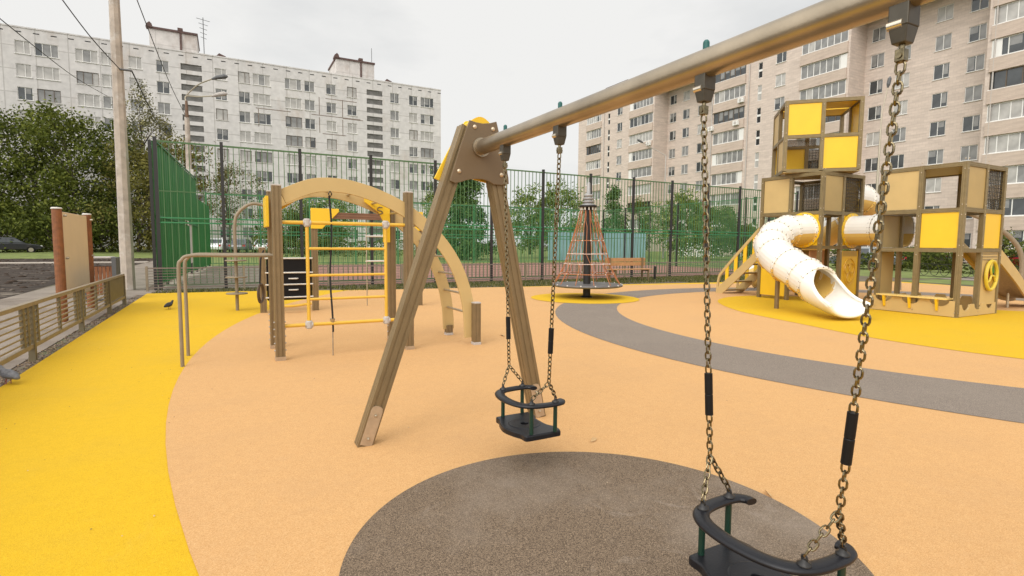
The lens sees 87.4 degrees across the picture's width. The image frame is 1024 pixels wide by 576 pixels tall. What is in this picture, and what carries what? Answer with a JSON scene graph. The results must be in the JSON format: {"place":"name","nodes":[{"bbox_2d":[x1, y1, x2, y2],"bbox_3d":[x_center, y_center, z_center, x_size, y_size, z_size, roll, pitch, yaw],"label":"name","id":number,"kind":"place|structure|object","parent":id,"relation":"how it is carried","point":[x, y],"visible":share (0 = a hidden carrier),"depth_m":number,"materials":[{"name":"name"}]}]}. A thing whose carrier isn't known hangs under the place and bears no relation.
{"place":"outdoors","nodes":[
{"label":"outdoors","id":0,"kind":"place"},
{"bbox_2d":[0,258,156,298],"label":"mud","id":1,"kind":"structure","parent":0,"point":[30,273],"depth_m":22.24,"materials":[{"name":"brown"}]},
{"bbox_2d":[0,260,191,368],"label":"asphalt path","id":2,"kind":"structure","parent":0,"point":[140,280],"depth_m":11.17,"materials":[{"name":"grey asphalt"}]},
{"bbox_2d":[0,295,142,384],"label":"gravel","id":3,"kind":"structure","parent":2,"relation":"on","point":[55,349],"depth_m":7.51,"materials":[{"name":"grey gravel"}]},
{"bbox_2d":[50,207,94,321],"bbox_3d":[-8.475,-0.490,10.441,0.199,2.024,2.468,-2,5,-28],"label":"notice board","id":4,"kind":"object","parent":2,"relation":"on","point":[73,251],"visible":0.84,"depth_m":10.14,"materials":[{"name":"beige wood"}]},
{"bbox_2d":[85,256,120,301],"bbox_3d":[-9.962,-0.228,13.007,0.690,1.065,0.590,-2,5,-28],"label":"litter bin","id":5,"kind":"object","parent":2,"relation":"on","point":[111,271],"visible":0.48,"depth_m":12.86,"materials":[{"name":"orange wood"}]},
{"bbox_2d":[108,0,135,289],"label":"utility pole","id":6,"kind":"object","parent":2,"relation":"on","point":[126,247],"visible":0.91,"depth_m":15.54,"materials":[{"name":"concrete"}]},
{"bbox_2d":[163,266,266,289],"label":"court floor","id":7,"kind":"structure","parent":0,"point":[203,275],"depth_m":21.65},
{"bbox_2d":[147,140,210,289],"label":"sheet wall","id":8,"kind":"structure","parent":7,"relation":"on","point":[189,227],"depth_m":19.29,"materials":[{"name":"green metal"}]},
{"bbox_2d":[184,74,227,221],"bbox_3d":[-16.829,-6.408,29.800,2.467,10.619,0.748,0,5,-7],"label":"street lamp","id":9,"kind":"object","parent":7,"relation":"on","point":[187,119],"visible":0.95,"depth_m":29.43,"materials":[{"name":"metal"}]},
{"bbox_2d":[0,247,692,258],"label":"lawn","id":10,"kind":"structure","parent":0,"point":[21,254],"depth_m":52.16,"materials":[{"name":"green plant"}]},
{"bbox_2d":[0,237,42,252],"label":"parked car","id":11,"kind":"object","parent":10,"relation":"on","point":[17,244],"visible":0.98,"depth_m":48.67,"materials":[{"name":"black paint"}]},
{"bbox_2d":[0,101,62,244],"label":"broadleaf tree","id":12,"kind":"object","parent":10,"relation":"on","point":[28,198],"visible":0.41,"depth_m":55.45,"materials":[{"name":"green plant"}]},
{"bbox_2d":[0,103,100,246],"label":"broadleaf tree","id":13,"kind":"object","parent":10,"relation":"on","point":[7,201],"visible":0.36,"depth_m":55.57,"materials":[{"name":"green plant"}]},
{"bbox_2d":[0,197,113,252],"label":"thicket bush","id":14,"kind":"object","parent":10,"relation":"on","point":[38,223],"visible":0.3,"depth_m":50.26,"materials":[{"name":"green plant"}]},
{"bbox_2d":[0,95,116,244],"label":"broadleaf tree","id":15,"kind":"object","parent":10,"relation":"on","point":[43,138],"visible":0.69,"depth_m":52.68,"materials":[{"name":"green plant"}]},
{"bbox_2d":[28,192,146,252],"bbox_3d":[-40.959,-5.737,53.215,9.891,7.704,8.706,-2,5,-28],"label":"thicket bush","id":16,"kind":"object","parent":10,"relation":"on","point":[99,232],"visible":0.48,"depth_m":51.88,"materials":[{"name":"green plant"}]},
{"bbox_2d":[45,117,152,249],"bbox_3d":[-43.090,-11.541,57.514,11.179,15.101,11.927,-2,5,-28],"label":"broadleaf tree","id":17,"kind":"object","parent":10,"relation":"on","point":[105,195],"visible":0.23,"depth_m":55.97,"materials":[{"name":"green plant"}]},
{"bbox_2d":[74,139,177,251],"bbox_3d":[-38.313,-8.726,53.124,11.158,11.953,11.155,-2,5,-28],"label":"broadleaf tree","id":18,"kind":"object","parent":10,"relation":"on","point":[141,237],"visible":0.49,"depth_m":52.64,"materials":[{"name":"green plant"}]},
{"bbox_2d":[106,79,178,249],"bbox_3d":[-40.265,-13.603,58.806,7.417,19.042,8.205,-3,6,-38],"label":"birch tree","id":19,"kind":"object","parent":10,"relation":"on","point":[145,124],"visible":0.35,"depth_m":58.61,"materials":[{"name":"green plant"}]},
{"bbox_2d":[136,127,234,234],"bbox_3d":[-33.597,-10.120,55.532,8.944,12.763,10.556,-2,5,-28],"label":"broadleaf tree","id":20,"kind":"object","parent":10,"relation":"on","point":[178,158],"visible":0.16,"depth_m":55.05,"materials":[{"name":"green plant"}]},
{"bbox_2d":[0,18,440,249],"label":"apartment building","id":21,"kind":"structure","parent":10,"relation":"on","point":[348,107],"depth_m":74.27,"materials":[{"name":"white concrete"}]},
{"bbox_2d":[14,40,30,54],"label":"window","id":22,"kind":"structure","parent":21,"relation":"in","point":[21,47],"depth_m":62.81,"materials":[{"name":"white glass"}]},
{"bbox_2d":[16,63,31,77],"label":"window","id":23,"kind":"structure","parent":21,"relation":"in","point":[22,70],"depth_m":63.02,"materials":[{"name":"white glass"}]},
{"bbox_2d":[17,86,32,100],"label":"window","id":24,"kind":"structure","parent":21,"relation":"in","point":[25,93],"depth_m":63.22,"materials":[{"name":"white glass"}]},
{"bbox_2d":[34,43,58,58],"bbox_3d":[-55.387,-28.229,63.796,2.320,1.540,0.230,-2,5,-28],"label":"window","id":25,"kind":"structure","parent":21,"relation":"in","point":[51,51],"depth_m":63.86,"materials":[{"name":"white glass"}]},
{"bbox_2d":[36,66,60,81],"bbox_3d":[-55.408,-25.588,64.009,2.320,1.540,0.230,-2,5,-28],"label":"window","id":26,"kind":"structure","parent":21,"relation":"in","point":[43,73],"depth_m":64.06,"materials":[{"name":"white glass"}]},
{"bbox_2d":[37,89,60,103],"bbox_3d":[-55.429,-22.946,64.222,2.320,1.540,0.230,-2,5,-28],"label":"window","id":27,"kind":"structure","parent":21,"relation":"in","point":[42,93],"depth_m":64.27,"materials":[{"name":"white glass"}]},
{"bbox_2d":[75,48,97,63],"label":"window","id":28,"kind":"structure","parent":21,"relation":"in","point":[87,56],"depth_m":65.61,"materials":[{"name":"white glass"}]},
{"bbox_2d":[76,71,98,85],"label":"window","id":29,"kind":"structure","parent":21,"relation":"in","point":[89,78],"depth_m":65.84,"materials":[{"name":"white glass"}]},
{"bbox_2d":[77,93,99,107],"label":"window","id":30,"kind":"structure","parent":21,"relation":"in","point":[86,100],"depth_m":66.05,"materials":[{"name":"white glass"}]},
{"bbox_2d":[0,156,433,239],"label":"window","id":31,"kind":"structure","parent":21,"relation":"in","point":[268,175],"depth_m":75.89,"materials":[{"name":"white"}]},
{"bbox_2d":[252,73,270,86],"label":"window","id":32,"kind":"structure","parent":21,"relation":"in","point":[258,79],"depth_m":74.70,"materials":[{"name":"white glass"}]},
{"bbox_2d":[253,93,270,105],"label":"window","id":33,"kind":"structure","parent":21,"relation":"in","point":[258,99],"depth_m":74.92,"materials":[{"name":"white glass"}]},
{"bbox_2d":[254,113,271,125],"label":"window","id":34,"kind":"structure","parent":21,"relation":"in","point":[264,119],"depth_m":75.16,"materials":[{"name":"white glass"}]},
{"bbox_2d":[254,132,271,144],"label":"window","id":35,"kind":"structure","parent":21,"relation":"in","point":[260,138],"depth_m":75.36,"materials":[{"name":"white glass"}]},
{"bbox_2d":[284,78,300,90],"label":"window","id":36,"kind":"structure","parent":21,"relation":"in","point":[291,84],"depth_m":76.62,"materials":[{"name":"white glass"}]},
{"bbox_2d":[285,97,301,109],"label":"window","id":37,"kind":"structure","parent":21,"relation":"in","point":[291,103],"depth_m":76.82,"materials":[{"name":"white glass"}]},
{"bbox_2d":[285,116,302,128],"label":"window","id":38,"kind":"structure","parent":21,"relation":"in","point":[292,122],"depth_m":77.05,"materials":[{"name":"white"}]},
{"bbox_2d":[286,135,302,146],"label":"window","id":39,"kind":"structure","parent":21,"relation":"in","point":[295,141],"depth_m":77.26,"materials":[{"name":"white glass"}]},
{"bbox_2d":[198,158,265,240],"bbox_3d":[-33.797,-9.909,64.277,8.553,10.894,7.216,3,5,33],"label":"broadleaf tree","id":40,"kind":"object","parent":10,"relation":"on","point":[226,171],"visible":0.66,"depth_m":63.47,"materials":[{"name":"green plant"}]},
{"bbox_2d":[229,239,252,252],"bbox_3d":[-28.165,-4.413,55.993,1.750,1.448,4.300,-1,5,-12],"label":"parked car","id":41,"kind":"object","parent":10,"relation":"on","point":[241,246],"visible":0.61,"depth_m":54.45,"materials":[{"name":"grey paint"}]},
{"bbox_2d":[246,205,304,251],"bbox_3d":[-25.217,-6.483,59.559,6.694,6.463,7.489,-4,6,-42],"label":"garden bush","id":42,"kind":"object","parent":10,"relation":"on","point":[263,228],"visible":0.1,"depth_m":59.39,"materials":[{"name":"green plant"}]},
{"bbox_2d":[283,200,339,253],"bbox_3d":[-21.748,-6.309,57.276,6.939,6.327,5.568,0,5,-10],"label":"garden bush","id":43,"kind":"object","parent":10,"relation":"on","point":[294,227],"visible":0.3,"depth_m":57.59,"materials":[{"name":"green plant"}]},
{"bbox_2d":[292,197,364,252],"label":"broadleaf tree","id":44,"kind":"object","parent":10,"relation":"on","point":[326,202],"visible":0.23,"depth_m":61.00,"materials":[{"name":"green plant"}]},
{"bbox_2d":[419,166,454,236],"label":"broadleaf tree","id":45,"kind":"object","parent":10,"relation":"on","point":[430,197],"visible":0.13,"depth_m":69.52,"materials":[{"name":"green plant"}]},
{"bbox_2d":[0,0,822,245],"label":"sky","id":46,"kind":"structure","parent":0,"point":[510,63],"materials":[{"name":"white"}]},
{"bbox_2d":[211,256,749,265],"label":"lawn","id":47,"kind":"structure","parent":0,"point":[326,259],"depth_m":47.24,"materials":[{"name":"green plant"}]},
{"bbox_2d":[250,235,494,256],"bbox_3d":[-12.214,-3.862,50.548,22.360,1.981,1.637,-1,5,-20],"label":"hedge","id":48,"kind":"object","parent":47,"relation":"on","point":[298,246],"visible":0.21,"depth_m":49.03,"materials":[{"name":"green plant"}]},
{"bbox_2d":[438,179,497,258],"bbox_3d":[-4.545,-7.409,49.889,7.433,10.200,7.298,4,6,36],"label":"thuja tree","id":49,"kind":"object","parent":47,"relation":"on","point":[466,202],"visible":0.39,"depth_m":49.05,"materials":[{"name":"green plant"}]},
{"bbox_2d":[508,182,567,254],"bbox_3d":[1.754,-7.397,57.190,6.730,7.926,6.946,3,5,29],"label":"broadleaf tree","id":50,"kind":"object","parent":47,"relation":"on","point":[517,213],"visible":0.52,"depth_m":57.44,"materials":[{"name":"green plant"}]},
{"bbox_2d":[526,178,600,251],"bbox_3d":[5.481,-7.850,59.932,8.223,9.611,7.434,0,5,-1],"label":"broadleaf tree","id":51,"kind":"object","parent":47,"relation":"on","point":[563,192],"visible":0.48,"depth_m":58.43,"materials":[{"name":"green plant"}]},
{"bbox_2d":[548,232,645,259],"bbox_3d":[8.157,-3.946,51.013,9.760,2.600,0.055,-1,5,-12],"label":"hoarding","id":52,"kind":"object","parent":47,"relation":"on","point":[637,240],"visible":0.21,"depth_m":51.11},
{"bbox_2d":[601,184,626,231],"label":"thuja tree","id":53,"kind":"object","parent":47,"relation":"on","point":[607,207],"visible":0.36,"depth_m":65.26,"materials":[{"name":"green plant"}]},
{"bbox_2d":[613,196,658,251],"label":"broadleaf tree","id":54,"kind":"object","parent":47,"relation":"on","point":[636,207],"visible":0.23,"depth_m":67.62,"materials":[{"name":"green plant"}]},
{"bbox_2d":[645,187,711,258],"bbox_3d":[18.598,-7.277,60.144,7.761,8.346,8.803,2,5,18],"label":"garden bush","id":55,"kind":"object","parent":47,"relation":"on","point":[686,218],"visible":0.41,"depth_m":59.57,"materials":[{"name":"green plant"}]},
{"bbox_2d":[683,204,757,259],"bbox_3d":[21.802,-6.113,56.599,7.534,6.380,6.934,3,5,27],"label":"garden bush","id":56,"kind":"object","parent":47,"relation":"on","point":[730,225],"visible":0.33,"depth_m":56.11,"materials":[{"name":"green plant"}]},
{"bbox_2d":[723,221,757,259],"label":"garden bush","id":57,"kind":"object","parent":47,"relation":"on","point":[747,238],"visible":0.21,"depth_m":55.09,"materials":[{"name":"green plant"}]},
{"bbox_2d":[0,282,968,575],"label":"rubber pavement","id":58,"kind":"structure","parent":0,"point":[82,436],"depth_m":3.66,"materials":[{"name":"yellow rubber"}]},
{"bbox_2d":[0,365,19,383],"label":"pigeon","id":59,"kind":"object","parent":58,"relation":"on","point":[6,374],"visible":1,"depth_m":5.22,"materials":[{"name":"grey"}]},
{"bbox_2d":[166,282,1023,575],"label":"peach rubber surface","id":60,"kind":"object","parent":58,"relation":"on","point":[274,468],"visible":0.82,"depth_m":4.10,"materials":[{"name":"rubber"}]},
{"bbox_2d":[225,202,262,310],"bbox_3d":[-5.379,-0.663,11.168,1.081,2.241,0.410,-2,5,-28],"label":"step pole","id":61,"kind":"object","parent":60,"relation":"on","point":[236,293],"visible":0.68,"depth_m":10.99,"materials":[{"name":"grey metal"}]},
{"bbox_2d":[176,178,480,366],"bbox_3d":[-2.330,-0.293,7.165,3.612,2.196,1.340,-2,5,-28],"label":"climbing frame","id":62,"kind":"object","parent":60,"relation":"on","point":[405,217],"visible":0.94,"depth_m":6.89,"materials":[{"name":"beige wood"}]},
{"bbox_2d":[258,208,422,312],"bbox_3d":[-3.487,-0.601,11.338,3.372,2.120,0.367,-2,5,-28],"label":"pull up station","id":63,"kind":"object","parent":60,"relation":"on","point":[294,270],"visible":0.63,"depth_m":11.04,"materials":[{"name":"brown metal"}]},
{"bbox_2d":[339,452,873,575],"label":"dark disc surface","id":64,"kind":"object","parent":60,"relation":"on","point":[633,516],"visible":0.94,"depth_m":2.69,"materials":[{"name":"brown rubber"}]},
{"bbox_2d":[354,0,934,446],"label":"swing frame","id":65,"kind":"object","parent":60,"relation":"on","point":[480,150],"visible":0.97,"depth_m":3.25,"materials":[{"name":"wood"}]},
{"bbox_2d":[495,153,564,441],"bbox_3d":[0.097,0.059,3.355,0.354,1.690,0.691,-2,5,-28],"label":"toddler swing","id":66,"kind":"object","parent":65,"relation":"hanging from","point":[526,426],"visible":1,"depth_m":3.29,"materials":[{"name":"black plastic"}]},
{"bbox_2d":[689,61,906,575],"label":"toddler swing","id":67,"kind":"object","parent":65,"relation":"hanging from","point":[729,555],"visible":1,"depth_m":1.78,"materials":[{"name":"black plastic"}]},
{"bbox_2d":[555,288,1023,422],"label":"grey ring surface","id":68,"kind":"object","parent":60,"relation":"on","point":[609,323],"visible":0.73,"depth_m":6.09,"materials":[{"name":"rubber"}]},
{"bbox_2d":[531,293,638,303],"bbox_3d":[1.925,0.261,14.228,2.840,0.001,2.840,-2,5,-28],"label":"yellow disc surface","id":69,"kind":"object","parent":68,"relation":"on","point":[596,298],"visible":0.97,"depth_m":14.04,"materials":[{"name":"rubber"}]},
{"bbox_2d":[553,182,622,297],"bbox_3d":[2.017,-1.272,14.295,1.914,3.070,1.914,-2,5,-28],"label":"rope carousel","id":70,"kind":"object","parent":69,"relation":"on","point":[587,284],"visible":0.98,"depth_m":14.16,"materials":[{"name":"fabric"}]},
{"bbox_2d":[718,296,1023,358],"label":"yellow play surface","id":71,"kind":"object","parent":60,"relation":"on","point":[1000,333],"visible":0.72,"depth_m":9.75,"materials":[{"name":"rubber"}]},
{"bbox_2d":[716,93,915,317],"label":"play tower","id":72,"kind":"structure","parent":71,"relation":"on","point":[790,249],"depth_m":13.48,"materials":[{"name":"brown wood"}]},
{"bbox_2d":[870,157,1023,317],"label":"play cube","id":73,"kind":"object","parent":71,"relation":"on","point":[980,193],"visible":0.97,"depth_m":11.32,"materials":[{"name":"brown wood"}]},
{"bbox_2d":[900,212,1023,289],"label":"arched pole","id":74,"kind":"object","parent":60,"relation":"on","point":[1013,241],"visible":0.36,"depth_m":16.99,"materials":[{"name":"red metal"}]},
{"bbox_2d":[0,246,973,386],"bbox_3d":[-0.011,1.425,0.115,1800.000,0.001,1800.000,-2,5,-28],"label":"ground","id":75,"kind":"structure","parent":0,"point":[862,278],"depth_m":16.72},
{"bbox_2d":[0,274,125,365],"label":"railing","id":76,"kind":"object","parent":75,"relation":"on","point":[31,340],"visible":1,"depth_m":7.18,"materials":[{"name":"beige paint"}]},
{"bbox_2d":[205,192,599,265],"bbox_3d":[-5.419,-3.960,38.818,29.090,4.430,0.090,-2,5,-28],"label":"court fence","id":77,"kind":"object","parent":75,"relation":"on","point":[458,237],"visible":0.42,"depth_m":39.21,"materials":[{"name":"green metal"}]},
{"bbox_2d":[145,261,742,291],"bbox_3d":[2.755,-0.717,22.427,30.060,0.730,0.060,-2,5,-28],"label":"railing","id":78,"kind":"object","parent":75,"relation":"on","point":[380,276],"visible":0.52,"depth_m":18.87,"materials":[{"name":"grey metal"}]},
{"bbox_2d":[154,274,744,293],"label":"grass","id":79,"kind":"structure","parent":75,"relation":"on","point":[681,278],"depth_m":19.92,"materials":[{"name":"green plant"}]},
{"bbox_2d":[152,136,798,289],"bbox_3d":[2.621,-2.627,22.705,29.650,4.490,0.090,-2,5,-28],"label":"court fence","id":80,"kind":"object","parent":75,"relation":"on","point":[738,232],"visible":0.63,"depth_m":21.00,"materials":[{"name":"green metal"}]},
{"bbox_2d":[605,257,652,281],"bbox_3d":[4.770,-0.763,21.827,2.100,0.950,0.500,-2,5,-28],"label":"park bench","id":81,"kind":"object","parent":75,"relation":"on","point":[623,262],"visible":0.86,"depth_m":21.98,"materials":[{"name":"brown wood"}]},
{"bbox_2d":[602,197,776,266],"bbox_3d":[11.608,-3.732,37.682,0.090,4.430,16.890,-2,5,-28],"label":"court fence","id":82,"kind":"object","parent":75,"relation":"on","point":[659,237],"visible":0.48,"depth_m":37.46,"materials":[{"name":"green metal"}]},
{"bbox_2d":[577,0,1023,261],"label":"apartment building","id":83,"kind":"structure","parent":75,"relation":"on","point":[961,97],"depth_m":61.85,"materials":[{"name":"beige brick"}]},
{"bbox_2d":[866,131,879,146],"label":"window","id":84,"kind":"structure","parent":83,"relation":"in","point":[872,139],"depth_m":62.09,"materials":[{"name":"white"}]},
{"bbox_2d":[866,105,880,121],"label":"window","id":85,"kind":"structure","parent":83,"relation":"in","point":[874,113],"depth_m":61.84,"materials":[{"name":"white glass"}]},
{"bbox_2d":[868,79,882,95],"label":"window","id":86,"kind":"structure","parent":83,"relation":"in","point":[875,86],"depth_m":61.58,"materials":[{"name":"white glass"}]},
{"bbox_2d":[869,52,884,69],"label":"window","id":87,"kind":"structure","parent":83,"relation":"in","point":[877,61],"depth_m":61.35,"materials":[{"name":"white glass"}]},
{"bbox_2d":[871,26,885,43],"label":"window","id":88,"kind":"structure","parent":83,"relation":"in","point":[879,34],"depth_m":61.11,"materials":[{"name":"white glass"}]},
{"bbox_2d":[888,154,903,169],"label":"window","id":89,"kind":"structure","parent":83,"relation":"in","point":[897,161],"depth_m":59.87,"materials":[{"name":"white"}]},
{"bbox_2d":[925,177,941,192],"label":"window","id":90,"kind":"structure","parent":83,"relation":"in","point":[933,185],"depth_m":56.91,"materials":[{"name":"white glass"}]},
{"bbox_2d":[927,149,943,164],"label":"window","id":91,"kind":"structure","parent":83,"relation":"in","point":[934,156],"depth_m":56.67,"materials":[{"name":"white glass"}]},
{"bbox_2d":[928,120,945,137],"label":"window","id":92,"kind":"structure","parent":83,"relation":"in","point":[936,128],"depth_m":56.41,"materials":[{"name":"white glass"}]},
{"bbox_2d":[930,91,947,109],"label":"window","id":93,"kind":"structure","parent":83,"relation":"in","point":[939,100],"depth_m":56.21,"materials":[{"name":"white glass"}]},
{"bbox_2d":[932,62,949,80],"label":"window","id":94,"kind":"structure","parent":83,"relation":"in","point":[941,71],"depth_m":55.97,"materials":[{"name":"white glass"}]},
{"bbox_2d":[934,33,951,52],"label":"window","id":95,"kind":"structure","parent":83,"relation":"in","point":[943,42],"depth_m":55.70,"materials":[{"name":"white glass"}]},
{"bbox_2d":[936,3,953,23],"bbox_3d":[44.841,-28.410,55.453,0.230,1.560,1.560,-2,5,-28],"label":"window","id":96,"kind":"structure","parent":83,"relation":"in","point":[945,13],"depth_m":55.48,"materials":[{"name":"white glass"}]},
{"bbox_2d":[958,144,977,161],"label":"window","id":97,"kind":"structure","parent":83,"relation":"in","point":[970,151],"depth_m":54.09,"materials":[{"name":"white glass"}]},
{"bbox_2d":[961,114,979,132],"bbox_3d":[46.108,-16.512,53.842,0.230,1.560,1.560,-2,5,-28],"label":"window","id":98,"kind":"structure","parent":83,"relation":"in","point":[970,123],"depth_m":53.88,"materials":[{"name":"white glass"}]},
{"bbox_2d":[964,84,982,102],"bbox_3d":[46.131,-19.432,53.607,0.230,1.560,1.560,-2,5,-28],"label":"window","id":99,"kind":"structure","parent":83,"relation":"in","point":[972,93],"depth_m":53.62,"materials":[{"name":"white glass"}]},
{"bbox_2d":[965,53,984,73],"bbox_3d":[46.154,-22.353,53.371,0.230,1.560,1.560,-2,5,-28],"label":"window","id":100,"kind":"structure","parent":83,"relation":"in","point":[974,63],"depth_m":53.40,"materials":[{"name":"white glass"}]},
{"bbox_2d":[967,23,986,43],"bbox_3d":[46.178,-25.273,53.136,0.230,1.560,1.560,-2,5,-28],"label":"window","id":101,"kind":"structure","parent":83,"relation":"in","point":[976,33],"depth_m":53.16,"materials":[{"name":"white glass"}]},
{"bbox_2d":[970,0,988,12],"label":"window","id":102,"kind":"structure","parent":83,"relation":"in","point":[976,5],"depth_m":53.01,"materials":[{"name":"white glass"}]},
{"bbox_2d":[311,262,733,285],"bbox_3d":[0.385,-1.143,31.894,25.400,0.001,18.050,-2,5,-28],"label":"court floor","id":103,"kind":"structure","parent":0,"point":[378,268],"depth_m":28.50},
{"bbox_2d":[646,261,974,278],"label":"lawn","id":104,"kind":"structure","parent":0,"point":[904,274],"depth_m":32.04,"materials":[{"name":"green plant"}]},
{"bbox_2d":[829,247,906,267],"bbox_3d":[23.807,-2.019,36.061,4.300,1.448,1.750,5,6,43],"label":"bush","id":105,"kind":"object","parent":104,"relation":"on","point":[865,250],"visible":0.12,"depth_m":35.44,"materials":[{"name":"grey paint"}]},
{"bbox_2d":[873,76,891,246],"bbox_3d":[27.216,-8.488,39.524,0.611,13.804,0.260,2,5,15],"label":"street lamp","id":106,"kind":"object","parent":104,"relation":"on","point":[889,79],"visible":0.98,"depth_m":39.36,"materials":[{"name":"metal"}]},
{"bbox_2d":[829,246,1023,273],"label":"hedge","id":107,"kind":"object","parent":104,"relation":"on","point":[940,254],"visible":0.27,"depth_m":31.76,"materials":[{"name":"green plant"}]},
{"bbox_2d":[903,247,963,269],"bbox_3d":[28.333,-1.937,35.964,4.707,2.628,4.290,-2,5,-28],"label":"garden bush","id":108,"kind":"object","parent":104,"relation":"on","point":[934,266],"visible":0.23,"depth_m":35.44,"materials":[{"name":"green plant"}]},
{"bbox_2d":[974,227,1023,265],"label":"garden bush","id":109,"kind":"object","parent":104,"relation":"on","point":[1005,242],"visible":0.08,"depth_m":29.53,"materials":[{"name":"green plant"}]},
{"bbox_2d":[905,279,973,284],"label":"lawn","id":110,"kind":"structure","parent":0,"point":[946,281],"depth_m":22.89,"materials":[{"name":"green plant"}]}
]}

